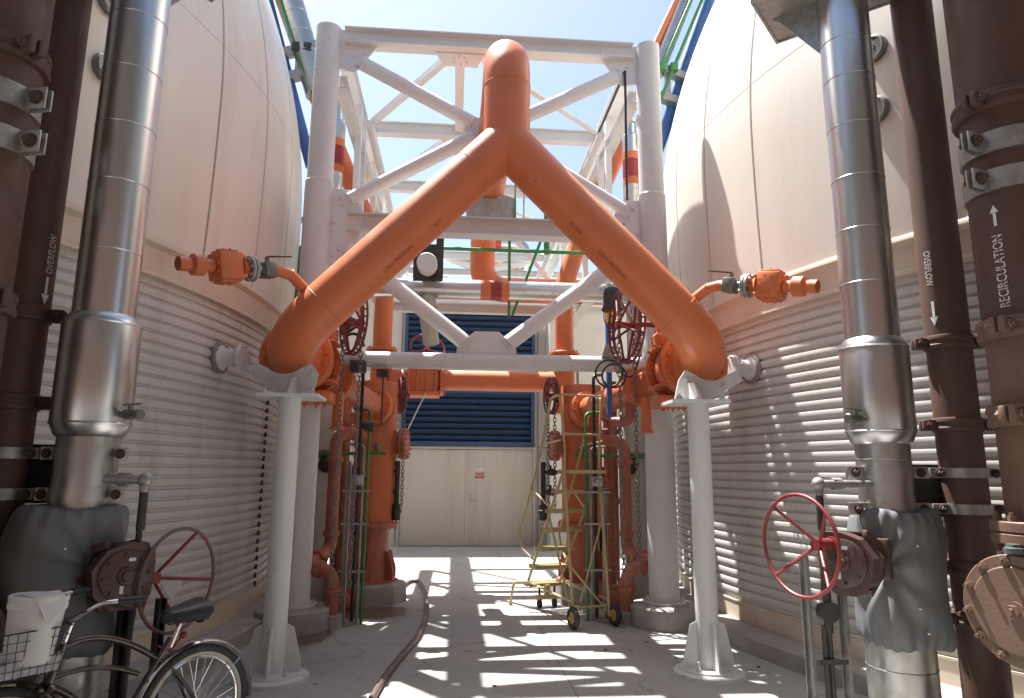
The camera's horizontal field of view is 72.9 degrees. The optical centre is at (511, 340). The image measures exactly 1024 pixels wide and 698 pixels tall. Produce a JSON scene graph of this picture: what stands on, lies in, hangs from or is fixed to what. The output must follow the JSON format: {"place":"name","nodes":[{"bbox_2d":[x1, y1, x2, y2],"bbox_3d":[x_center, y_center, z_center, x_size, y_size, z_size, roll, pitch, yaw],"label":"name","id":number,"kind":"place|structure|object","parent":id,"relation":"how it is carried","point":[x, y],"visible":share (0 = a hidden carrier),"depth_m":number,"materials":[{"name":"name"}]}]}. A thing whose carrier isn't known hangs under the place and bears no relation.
{"place":"outdoors","nodes":[
{"label":"outdoors","id":0,"kind":"place"},
{"bbox_2d":[329,104,345,266],"bbox_3d":[-2.702,-0.100,10.000,0.268,7.110,0.268,1,-11,-5],"label":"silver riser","id":1,"kind":"object","parent":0,"point":[339,153],"visible":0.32,"depth_m":10.44,"materials":[{"name":"silver metal"}]},
{"bbox_2d":[273,0,699,283],"label":"sky","id":2,"kind":"structure","parent":0,"point":[636,21],"materials":[{"name":"blue"}]},
{"bbox_2d":[158,546,868,697],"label":"ground","id":3,"kind":"structure","parent":0,"point":[479,637],"depth_m":6.34,"materials":[{"name":"concrete"}]},
{"bbox_2d":[0,609,5,652],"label":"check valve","id":4,"kind":"object","parent":3,"relation":"on","point":[3,623],"visible":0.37,"depth_m":3.48,"materials":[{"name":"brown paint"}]},
{"bbox_2d":[0,0,55,371],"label":"recirculation pipe","id":5,"kind":"object","parent":3,"relation":"on","point":[25,34],"visible":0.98,"depth_m":3.71,"materials":[{"name":"metal"}]},
{"bbox_2d":[0,122,47,172],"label":"strap clamp","id":6,"kind":"object","parent":5,"relation":"attached to","point":[29,146],"visible":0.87,"depth_m":3.68,"materials":[{"name":"metal"}]},
{"bbox_2d":[0,76,53,129],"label":"strap clamp","id":7,"kind":"object","parent":5,"relation":"attached to","point":[34,103],"visible":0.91,"depth_m":3.73,"materials":[{"name":"metal"}]},
{"bbox_2d":[0,0,92,686],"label":"overflow pipe","id":8,"kind":"object","parent":3,"relation":"on","point":[23,402],"visible":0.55,"depth_m":4.17,"materials":[{"name":"metal"}]},
{"bbox_2d":[0,0,170,697],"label":"insulated duct","id":9,"kind":"object","parent":3,"relation":"on","point":[46,547],"visible":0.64,"depth_m":4.04,"materials":[{"name":"silver metal"}]},
{"bbox_2d":[0,444,128,502],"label":"wall bracket","id":10,"kind":"object","parent":9,"relation":"attached to","point":[42,457],"depth_m":3.95,"materials":[{"name":"metal"}]},
{"bbox_2d":[117,403,144,419],"bbox_3d":[-2.205,0.407,4.004,0.178,0.094,0.060,-4,-12,21],"label":"drain cock","id":11,"kind":"object","parent":9,"relation":"attached to","point":[129,413],"visible":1,"depth_m":3.98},
{"bbox_2d":[75,527,214,634],"bbox_3d":[-2.170,1.386,4.031,0.512,0.597,0.767,-4,-12,23],"label":"valve operator","id":12,"kind":"object","parent":9,"relation":"attached to","point":[116,570],"visible":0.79,"depth_m":3.78,"materials":[{"name":"brown metal"}]},
{"bbox_2d":[0,585,251,697],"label":"bicycle","id":13,"kind":"object","parent":3,"relation":"on","point":[161,670],"visible":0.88,"depth_m":3.68,"materials":[{"name":"black metal"}]},
{"bbox_2d":[0,618,73,683],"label":"wire basket","id":14,"kind":"object","parent":13,"relation":"attached to","point":[28,632],"visible":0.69,"depth_m":3.06,"materials":[{"name":"black metal"}]},
{"bbox_2d":[0,651,60,681],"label":"rag bundle","id":15,"kind":"object","parent":14,"relation":"in","point":[17,674],"visible":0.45,"depth_m":3.04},
{"bbox_2d":[2,590,70,666],"bbox_3d":[-2.148,1.296,3.137,0.254,0.302,0.240,1,-11,-5],"label":"plastic bucket","id":16,"kind":"object","parent":14,"relation":"in","point":[42,612],"visible":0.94,"depth_m":3.05,"materials":[{"name":"plastic"}]},
{"bbox_2d":[102,472,152,697],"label":"instrument conduit","id":17,"kind":"object","parent":3,"relation":"on","point":[143,481],"visible":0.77,"depth_m":3.93,"materials":[{"name":"metal"}]},
{"bbox_2d":[108,598,167,697],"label":"strut stand","id":18,"kind":"object","parent":3,"relation":"on","point":[118,649],"visible":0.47,"depth_m":3.87,"materials":[{"name":"metal"}]},
{"bbox_2d":[1,0,302,686],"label":"digester tank","id":19,"kind":"object","parent":3,"relation":"on","point":[198,440],"visible":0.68,"depth_m":6.37,"materials":[{"name":"grey"}]},
{"bbox_2d":[283,40,315,82],"bbox_3d":[-3.446,-4.270,10.640,0.888,0.784,0.220,1,-11,-5],"label":"pipe bracket","id":20,"kind":"object","parent":19,"relation":"attached to","point":[295,74],"visible":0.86,"depth_m":10.60,"materials":[{"name":"metal"}]},
{"bbox_2d":[269,0,308,168],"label":"blue pipe","id":21,"kind":"object","parent":20,"relation":"attached to","point":[303,136],"visible":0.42,"depth_m":10.52,"materials":[{"name":"metal"}]},
{"bbox_2d":[278,0,311,94],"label":"climbing conduit","id":22,"kind":"object","parent":20,"relation":"attached to","point":[287,23],"visible":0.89,"depth_m":10.66,"materials":[{"name":"metal"}]},
{"bbox_2d":[280,0,314,100],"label":"clad pipe","id":23,"kind":"object","parent":20,"relation":"attached to","point":[298,20],"visible":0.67,"depth_m":10.65,"materials":[{"name":"metal"}]},
{"bbox_2d":[275,0,311,104],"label":"orange pipe","id":24,"kind":"object","parent":23,"relation":"attached to","point":[278,6],"visible":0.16,"depth_m":10.95,"materials":[{"name":"metal"}]},
{"bbox_2d":[100,594,264,697],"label":"kerb","id":25,"kind":"structure","parent":3,"relation":"on","point":[237,632],"depth_m":6.12,"materials":[{"name":"concrete"}]},
{"bbox_2d":[232,363,326,690],"bbox_3d":[-1.944,1.411,5.675,0.705,2.545,0.580,1,-11,-5],"label":"support post","id":26,"kind":"object","parent":3,"relation":"on","point":[272,659],"visible":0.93,"depth_m":5.57,"materials":[{"name":"metal"}]},
{"bbox_2d":[259,39,727,390],"bbox_3d":[-0.295,-0.784,9.158,4.520,3.497,6.138,1,-11,-5],"label":"wye pipe","id":27,"kind":"object","parent":26,"relation":"on","point":[485,163],"visible":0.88,"depth_m":6.18,"materials":[{"name":"metal"}]},
{"bbox_2d":[174,248,307,292],"bbox_3d":[-2.135,-0.599,5.617,0.239,0.388,1.148,-9,-14,42],"label":"relief valve","id":28,"kind":"object","parent":27,"relation":"attached to","point":[223,266],"visible":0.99,"depth_m":5.42,"materials":[{"name":"orange paint"}]},
{"bbox_2d":[301,329,344,429],"bbox_3d":[-2.005,0.265,6.921,0.800,1.190,0.762,1,-11,-5],"label":"plug valve","id":29,"kind":"object","parent":27,"relation":"attached to","point":[326,384],"visible":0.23,"depth_m":6.95,"materials":[{"name":"orange paint"}]},
{"bbox_2d":[339,301,368,355],"bbox_3d":[-1.606,-0.193,7.017,0.220,0.682,0.682,7,-12,-31],"label":"chain wheel","id":30,"kind":"object","parent":29,"relation":"attached to","point":[359,323],"visible":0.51,"depth_m":6.84,"materials":[{"name":"red paint"}]},
{"bbox_2d":[328,310,364,595],"bbox_3d":[-1.615,0.964,6.798,0.219,2.930,0.045,4,-11,-18],"label":"hanging chain","id":31,"kind":"object","parent":30,"relation":"hanging from","point":[337,467],"visible":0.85,"depth_m":6.74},
{"bbox_2d":[630,320,686,433],"bbox_3d":[1.643,0.343,7.217,0.917,1.200,0.762,1,-11,-5],"label":"plug valve","id":32,"kind":"object","parent":27,"relation":"attached to","point":[661,388],"visible":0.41,"depth_m":7.21,"materials":[{"name":"orange paint"}]},
{"bbox_2d":[608,290,645,363],"bbox_3d":[1.194,-0.168,7.250,0.229,0.822,0.821,1,-11,-5],"label":"chain wheel","id":33,"kind":"object","parent":32,"relation":"attached to","point":[619,323],"visible":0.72,"depth_m":7.22,"materials":[{"name":"red paint"}]},
{"bbox_2d":[616,291,641,580],"bbox_3d":[1.186,0.898,7.049,0.219,2.955,0.045,4,-11,-18],"label":"hanging chain","id":34,"kind":"object","parent":33,"relation":"hanging from","point":[621,470],"visible":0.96,"depth_m":7.00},
{"bbox_2d":[692,268,820,303],"bbox_3d":[2.054,-0.488,5.950,0.240,0.405,1.130,10,-14,-41],"label":"relief valve","id":35,"kind":"object","parent":27,"relation":"attached to","point":[770,285],"visible":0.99,"depth_m":5.77,"materials":[{"name":"orange paint"}]},
{"bbox_2d":[254,601,329,636],"bbox_3d":[-2.291,2.880,7.228,0.760,0.230,0.760,1,-11,-5],"label":"concrete pad","id":36,"kind":"object","parent":3,"relation":"on","point":[309,621],"visible":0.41,"depth_m":6.98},
{"bbox_2d":[288,21,686,609],"bbox_3d":[-0.634,0.287,12.117,4.440,6.705,8.815,1,-11,-5],"label":"steel frame","id":37,"kind":"object","parent":36,"relation":"on","point":[337,224],"visible":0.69,"depth_m":8.27,"materials":[{"name":"white paint"}]},
{"bbox_2d":[341,316,388,431],"bbox_3d":[-1.637,0.351,7.580,0.545,1.282,0.231,1,-11,-5],"label":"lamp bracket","id":38,"kind":"object","parent":37,"relation":"attached to","point":[382,374],"visible":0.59,"depth_m":7.53,"materials":[{"name":"metal"}]},
{"bbox_2d":[338,100,397,380],"bbox_3d":[-2.505,-1.776,10.913,1.544,5.745,0.623,-2,-11,10],"label":"riser pipe","id":39,"kind":"object","parent":37,"relation":"attached to","point":[382,324],"visible":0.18,"depth_m":10.50,"materials":[{"name":"metal"}]},
{"bbox_2d":[389,369,563,395],"bbox_3d":[-0.516,0.608,10.563,2.660,0.480,0.480,1,-11,-5],"label":"header pipe","id":40,"kind":"object","parent":39,"relation":"attached to","point":[466,380],"visible":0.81,"depth_m":10.45,"materials":[{"name":"metal"}]},
{"bbox_2d":[407,334,445,398],"bbox_3d":[-1.292,0.361,10.421,0.580,0.961,0.460,1,-11,-5],"label":"gate valve","id":41,"kind":"object","parent":40,"relation":"attached to","point":[420,382],"visible":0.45,"depth_m":10.19,"materials":[{"name":"orange paint"}]},
{"bbox_2d":[373,278,632,303],"bbox_3d":[-0.382,-0.726,9.907,4.600,0.291,0.291,1,-11,-5],"label":"silver cross pipe","id":42,"kind":"object","parent":37,"relation":"attached to","point":[495,290],"visible":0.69,"depth_m":9.81,"materials":[{"name":"silver metal"}]},
{"bbox_2d":[413,238,443,345],"bbox_3d":[-1.158,-0.732,9.598,0.405,1.496,1.182,1,-11,-5],"label":"capped duct","id":43,"kind":"object","parent":42,"relation":"attached to","point":[428,263],"visible":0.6,"depth_m":9.36,"materials":[{"name":"metal"}]},
{"bbox_2d":[444,214,583,316],"bbox_3d":[0.274,-1.285,10.638,2.800,1.880,0.127,1,-11,-5],"label":"green conduit","id":44,"kind":"object","parent":37,"relation":"attached to","point":[536,251],"visible":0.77,"depth_m":10.60,"materials":[{"name":"metal"}]},
{"bbox_2d":[514,184,515,217],"bbox_3d":[0.043,-1.970,9.718,0.018,0.500,0.030,1,-11,-5],"label":"earth strap","id":45,"kind":"object","parent":37,"relation":"attached to","point":[514,201],"visible":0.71,"depth_m":9.70,"materials":[{"name":"green paint"}]},
{"bbox_2d":[523,193,524,217],"bbox_3d":[0.172,-2.184,9.922,0.050,1.020,0.050,1,-11,-5],"label":"hanger rod","id":46,"kind":"object","parent":37,"relation":"attached to","point":[523,205],"depth_m":9.87,"materials":[{"name":"metal"}]},
{"bbox_2d":[549,139,621,413],"bbox_3d":[1.358,-1.688,11.225,1.544,5.745,0.623,4,-11,-20],"label":"riser pipe","id":47,"kind":"object","parent":37,"relation":"attached to","point":[564,331],"visible":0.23,"depth_m":10.76,"materials":[{"name":"metal"}]},
{"bbox_2d":[550,70,627,242],"bbox_3d":[1.115,-1.396,12.220,0.106,2.742,7.766,1,-11,-5],"label":"black cable","id":48,"kind":"object","parent":37,"relation":"hanging from","point":[625,115],"visible":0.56,"depth_m":8.64,"materials":[{"name":"plastic"}]},
{"bbox_2d":[601,287,623,417],"bbox_3d":[1.135,0.109,7.964,0.250,1.500,0.500,1,-11,-5],"label":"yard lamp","id":49,"kind":"object","parent":37,"relation":"attached to","point":[609,293],"visible":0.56,"depth_m":7.89,"materials":[{"name":"metal"}]},
{"bbox_2d":[595,356,639,387],"bbox_3d":[1.176,0.342,7.697,0.516,0.363,0.097,0,-11,4],"label":"cable coil","id":50,"kind":"object","parent":37,"relation":"hanging from","point":[623,374],"visible":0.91,"depth_m":7.69,"materials":[{"name":"black plastic"}]},
{"bbox_2d":[295,245,300,297],"bbox_3d":[-2.861,0.898,9.128,0.229,4.822,0.088,10,-15,-42],"label":"green conduit","id":51,"kind":"object","parent":3,"relation":"on","point":[296,291],"visible":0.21,"depth_m":9.40,"materials":[{"name":"metal"}]},
{"bbox_2d":[310,405,334,602],"bbox_3d":[-2.449,1.927,8.772,0.420,2.674,0.420,1,-11,-5],"label":"grey standpipe","id":52,"kind":"object","parent":3,"relation":"on","point":[319,585],"visible":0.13,"depth_m":8.63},
{"bbox_2d":[318,405,354,569],"bbox_3d":[-2.231,1.900,9.229,0.625,2.900,1.306,-5,-12,26],"label":"back pipework","id":53,"kind":"object","parent":3,"relation":"on","point":[323,464],"visible":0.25,"depth_m":9.12,"materials":[{"name":"red paint"}]},
{"bbox_2d":[318,451,385,455],"bbox_3d":[-2.142,1.417,8.716,1.102,0.062,0.044,1,-11,-2],"label":"green rail","id":54,"kind":"object","parent":53,"relation":"attached to","point":[351,453],"visible":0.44,"depth_m":8.70,"materials":[{"name":"metal"}]},
{"bbox_2d":[311,427,366,629],"bbox_3d":[-2.030,2.031,7.861,0.571,2.138,1.035,1,-11,-5],"label":"drain piping","id":55,"kind":"object","parent":3,"relation":"on","point":[320,566],"visible":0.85,"depth_m":7.99,"materials":[{"name":"orange paint"}]},
{"bbox_2d":[336,412,370,611],"bbox_3d":[-1.979,2.036,8.531,0.403,2.417,0.490,1,-11,-5],"label":"valve manifold","id":56,"kind":"object","parent":3,"relation":"on","point":[341,527],"visible":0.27,"depth_m":8.58,"materials":[{"name":"orange paint"}]},
{"bbox_2d":[338,373,371,627],"bbox_3d":[-1.755,1.656,7.625,0.361,2.790,0.257,-3,-11,17],"label":"conduit stand","id":57,"kind":"object","parent":3,"relation":"on","point":[359,481],"visible":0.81,"depth_m":7.59,"materials":[{"name":"metal"}]},
{"bbox_2d":[340,577,405,607],"bbox_3d":[-1.812,3.170,8.796,0.868,0.250,0.868,-3,-11,17],"label":"concrete pad","id":58,"kind":"object","parent":3,"relation":"on","point":[387,594],"visible":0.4,"depth_m":8.45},
{"bbox_2d":[349,380,411,584],"bbox_3d":[-1.750,1.800,9.060,0.824,2.540,0.720,1,-11,-5],"label":"separator vessel","id":59,"kind":"object","parent":58,"relation":"on","point":[380,567],"visible":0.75,"depth_m":8.83,"materials":[{"name":"orange paint"}]},
{"bbox_2d":[329,364,392,424],"bbox_3d":[-1.917,0.593,8.019,0.470,0.743,2.022,-1,-11,10],"label":"spool pipe","id":60,"kind":"object","parent":59,"relation":"attached to","point":[372,399],"visible":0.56,"depth_m":8.23,"materials":[{"name":"metal"}]},
{"bbox_2d":[391,461,401,519],"bbox_3d":[-1.558,1.934,8.979,0.270,0.750,0.140,1,-11,-5],"label":"level gauge","id":61,"kind":"object","parent":59,"relation":"attached to","point":[396,510],"visible":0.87,"depth_m":8.95,"materials":[{"name":"metal"}]},
{"bbox_2d":[398,376,409,413],"bbox_3d":[-1.511,0.742,9.483,0.229,0.512,0.515,1,-11,-5],"label":"chain wheel","id":62,"kind":"object","parent":59,"relation":"attached to","point":[402,383],"visible":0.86,"depth_m":9.32,"materials":[{"name":"red paint"}]},
{"bbox_2d":[396,387,406,508],"bbox_3d":[-1.516,1.424,9.354,0.158,1.639,0.040,8,-13,-35],"label":"hanging chain","id":63,"kind":"object","parent":62,"relation":"hanging from","point":[402,473],"visible":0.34,"depth_m":9.33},
{"bbox_2d":[368,579,428,697],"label":"floor hose","id":64,"kind":"object","parent":3,"relation":"on","point":[386,674],"visible":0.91,"depth_m":6.26,"materials":[{"name":"rubber"}]},
{"bbox_2d":[335,298,677,546],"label":"plant building","id":65,"kind":"structure","parent":3,"relation":"on","point":[469,467],"depth_m":15.64,"materials":[{"name":"paint"}]},
{"bbox_2d":[399,449,468,545],"bbox_3d":[-1.737,3.469,15.412,1.502,2.090,0.070,1,-11,-5],"label":"door","id":66,"kind":"structure","parent":65,"relation":"in","point":[434,509],"depth_m":15.39,"materials":[{"name":"paint"}]},
{"bbox_2d":[407,246,590,279],"bbox_3d":[-0.817,-2.221,17.146,5.832,2.840,0.300,1,-11,-5],"label":"roof steel post","id":67,"kind":"object","parent":65,"relation":"on","point":[501,269],"visible":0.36,"depth_m":17.01,"materials":[{"name":"metal"}]},
{"bbox_2d":[466,450,532,545],"bbox_3d":[-0.265,3.498,15.506,1.473,2.090,0.122,1,-11,-5],"label":"door","id":68,"kind":"structure","parent":65,"relation":"in","point":[499,481],"depth_m":15.51,"materials":[{"name":"paint"}]},
{"bbox_2d":[495,240,530,270],"bbox_3d":[-0.123,-1.722,18.035,1.260,2.200,0.710,1,-11,-5],"label":"roof pipe run","id":69,"kind":"object","parent":65,"relation":"on","point":[503,244],"visible":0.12,"depth_m":18.15,"materials":[{"name":"orange paint"}]},
{"bbox_2d":[508,393,621,629],"bbox_3d":[0.631,1.929,8.224,0.807,2.513,1.617,5,-11,-21],"label":"rolling ladder","id":70,"kind":"object","parent":3,"relation":"on","point":[613,612],"visible":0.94,"depth_m":8.02,"materials":[{"name":"metal"}]},
{"bbox_2d":[548,576,617,605],"bbox_3d":[0.928,3.233,9.018,0.868,0.250,0.868,6,-12,-27],"label":"concrete pad","id":71,"kind":"object","parent":3,"relation":"on","point":[577,592],"visible":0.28,"depth_m":8.63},
{"bbox_2d":[546,384,602,583],"bbox_3d":[0.887,1.861,9.273,0.824,2.540,0.720,1,-11,-5],"label":"separator vessel","id":72,"kind":"object","parent":71,"relation":"on","point":[578,553],"visible":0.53,"depth_m":9.07,"materials":[{"name":"orange paint"}]},
{"bbox_2d":[538,462,556,520],"bbox_3d":[0.475,1.981,9.143,0.270,0.750,0.140,1,-11,-5],"label":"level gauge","id":73,"kind":"object","parent":72,"relation":"attached to","point":[551,471],"visible":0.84,"depth_m":9.12,"materials":[{"name":"metal"}]},
{"bbox_2d":[543,377,559,414],"bbox_3d":[0.533,0.743,9.402,0.229,0.512,0.515,1,-11,-5],"label":"chain wheel","id":74,"kind":"object","parent":72,"relation":"attached to","point":[555,385],"visible":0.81,"depth_m":9.31,"materials":[{"name":"red paint"}]},
{"bbox_2d":[546,387,556,508],"bbox_3d":[0.527,1.424,9.273,0.158,1.639,0.040,8,-13,-35],"label":"hanging chain","id":75,"kind":"object","parent":74,"relation":"hanging from","point":[548,482],"visible":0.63,"depth_m":9.23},
{"bbox_2d":[569,367,655,427],"bbox_3d":[1.349,0.659,8.285,0.470,0.744,2.066,5,-12,-23],"label":"spool pipe","id":76,"kind":"object","parent":72,"relation":"attached to","point":[578,408],"visible":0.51,"depth_m":8.15,"materials":[{"name":"metal"}]},
{"bbox_2d":[584,373,611,623],"bbox_3d":[1.006,1.729,7.897,0.361,2.790,0.257,6,-12,-27],"label":"conduit stand","id":77,"kind":"object","parent":3,"relation":"on","point":[595,481],"visible":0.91,"depth_m":7.86,"materials":[{"name":"metal"}]},
{"bbox_2d":[588,415,620,608],"bbox_3d":[1.187,2.108,8.787,0.403,2.417,0.490,1,-11,-5],"label":"valve manifold","id":78,"kind":"object","parent":3,"relation":"on","point":[614,592],"visible":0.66,"depth_m":8.76,"materials":[{"name":"orange paint"}]},
{"bbox_2d":[599,381,637,583],"bbox_3d":[1.330,1.982,9.517,0.625,2.900,1.305,8,-13,-35],"label":"back pipework","id":79,"kind":"object","parent":3,"relation":"on","point":[605,451],"visible":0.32,"depth_m":9.64,"materials":[{"name":"red paint"}]},
{"bbox_2d":[574,453,644,458],"bbox_3d":[1.346,1.497,8.997,1.102,0.062,0.044,2,-11,-7],"label":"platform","id":80,"kind":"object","parent":79,"relation":"attached to","point":[611,456],"visible":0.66,"depth_m":8.97,"materials":[{"name":"paint"}]},
{"bbox_2d":[596,435,647,624],"bbox_3d":[1.350,2.136,8.160,0.582,2.092,0.975,1,-11,-5],"label":"drain piping","id":81,"kind":"object","parent":3,"relation":"on","point":[626,589],"visible":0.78,"depth_m":8.27,"materials":[{"name":"orange paint"}]},
{"bbox_2d":[622,118,641,356],"bbox_3d":[1.852,0.004,10.368,0.268,7.110,0.268,1,-11,-5],"label":"silver riser","id":82,"kind":"object","parent":3,"relation":"on","point":[633,175],"visible":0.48,"depth_m":10.75,"materials":[{"name":"silver metal"}]},
{"bbox_2d":[618,407,648,599],"bbox_3d":[1.617,2.020,9.101,0.420,2.674,0.420,1,-11,-5],"label":"grey standpipe","id":83,"kind":"object","parent":3,"relation":"on","point":[641,583],"visible":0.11,"depth_m":8.96,"materials":[{"name":"metal"}]},
{"bbox_2d":[630,599,694,632],"bbox_3d":[1.665,2.971,7.547,0.760,0.230,0.760,1,-11,-5],"label":"concrete pad","id":84,"kind":"object","parent":3,"relation":"on","point":[676,619],"visible":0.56,"depth_m":7.23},
{"bbox_2d":[660,370,745,684],"bbox_3d":[1.740,1.481,5.925,0.810,2.555,0.580,1,-11,-5],"label":"support post","id":85,"kind":"object","parent":3,"relation":"on","point":[708,658],"visible":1,"depth_m":5.80,"materials":[{"name":"metal"}]},
{"bbox_2d":[679,580,961,697],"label":"kerb","id":86,"kind":"structure","parent":3,"relation":"on","point":[780,650],"depth_m":6.03,"materials":[{"name":"concrete"}]},
{"bbox_2d":[798,555,854,697],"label":"strut stand","id":87,"kind":"object","parent":3,"relation":"on","point":[809,643],"visible":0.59,"depth_m":4.24,"materials":[{"name":"metal"}]},
{"bbox_2d":[811,477,873,697],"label":"instrument conduit","id":88,"kind":"object","parent":3,"relation":"on","point":[827,610],"visible":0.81,"depth_m":4.18,"materials":[{"name":"metal"}]},
{"bbox_2d":[664,0,1023,697],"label":"digester tank","id":89,"kind":"object","parent":3,"relation":"on","point":[746,180],"visible":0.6,"depth_m":6.69,"materials":[{"name":"grey"}]},
{"bbox_2d":[660,61,686,106],"bbox_3d":[2.683,-4.101,11.120,0.791,0.785,0.240,1,-11,-5],"label":"pipe bracket","id":90,"kind":"object","parent":89,"relation":"attached to","point":[669,98],"visible":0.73,"depth_m":11.09,"materials":[{"name":"metal"}]},
{"bbox_2d":[659,0,692,78],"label":"clad pipe","id":91,"kind":"object","parent":90,"relation":"attached to","point":[678,12],"visible":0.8,"depth_m":11.29,"materials":[{"name":"metal"}]},
{"bbox_2d":[653,0,678,44],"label":"orange pipe","id":92,"kind":"object","parent":91,"relation":"attached to","point":[663,27],"visible":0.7,"depth_m":11.36,"materials":[{"name":"metal"}]},
{"bbox_2d":[660,0,692,73],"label":"climbing conduit","id":93,"kind":"object","parent":90,"relation":"attached to","point":[677,31],"visible":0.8,"depth_m":11.19,"materials":[{"name":"metal"}]},
{"bbox_2d":[661,0,703,100],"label":"climbing conduit","id":94,"kind":"object","parent":90,"relation":"attached to","point":[682,46],"visible":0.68,"depth_m":11.16,"materials":[{"name":"metal"}]},
{"bbox_2d":[661,0,714,151],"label":"blue pipe","id":95,"kind":"object","parent":90,"relation":"attached to","point":[667,113],"visible":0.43,"depth_m":11.32,"materials":[{"name":"metal"}]},
{"bbox_2d":[815,0,956,697],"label":"insulated duct","id":96,"kind":"object","parent":3,"relation":"on","point":[905,626],"visible":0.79,"depth_m":4.50,"materials":[{"name":"silver metal"}]},
{"bbox_2d":[750,0,890,53],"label":"platform bracket","id":97,"kind":"object","parent":96,"relation":"attached to","point":[783,20],"visible":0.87,"depth_m":5.33,"materials":[{"name":"metal"}]},
{"bbox_2d":[762,493,893,599],"bbox_3d":[1.962,1.195,4.090,0.707,0.587,0.587,5,-12,-22],"label":"valve operator","id":98,"kind":"object","parent":96,"relation":"attached to","point":[854,564],"visible":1,"depth_m":3.96,"materials":[{"name":"brown metal"}]},
{"bbox_2d":[844,408,866,423],"bbox_3d":[2.196,0.480,4.426,0.178,0.094,0.060,7,-12,-31],"label":"drain cock","id":99,"kind":"object","parent":96,"relation":"attached to","point":[856,417],"visible":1,"depth_m":4.40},
{"bbox_2d":[845,464,1004,516],"bbox_3d":[2.695,0.980,4.538,1.071,0.340,0.346,1,-11,-5],"label":"bracket","id":100,"kind":"object","parent":96,"relation":"attached to","point":[925,477],"depth_m":4.46,"materials":[{"name":"metal"}]},
{"bbox_2d":[889,0,1013,697],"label":"overflow pipe","id":101,"kind":"object","parent":3,"relation":"on","point":[956,425],"visible":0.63,"depth_m":4.68,"materials":[{"name":"metal"}]},
{"bbox_2d":[962,510,1023,668],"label":"check valve","id":102,"kind":"object","parent":3,"relation":"on","point":[993,599],"visible":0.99,"depth_m":3.71,"materials":[{"name":"brown paint"}]},
{"bbox_2d":[942,0,1023,521],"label":"recirculation pipe","id":103,"kind":"object","parent":102,"relation":"on","point":[985,40],"visible":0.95,"depth_m":4.13,"materials":[{"name":"metal"}]},
{"bbox_2d":[958,123,1023,174],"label":"strap clamp","id":104,"kind":"object","parent":103,"relation":"attached to","point":[973,145],"visible":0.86,"depth_m":4.16,"materials":[{"name":"metal"}]},
{"bbox_2d":[962,161,1023,210],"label":"strap clamp","id":105,"kind":"object","parent":103,"relation":"attached to","point":[977,182],"visible":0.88,"depth_m":4.12,"materials":[{"name":"metal"}]},
{"bbox_2d":[546,322,626,549],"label":"annex wall","id":106,"kind":"structure","parent":0,"point":[587,342],"depth_m":15.55,"materials":[{"name":"paint"}]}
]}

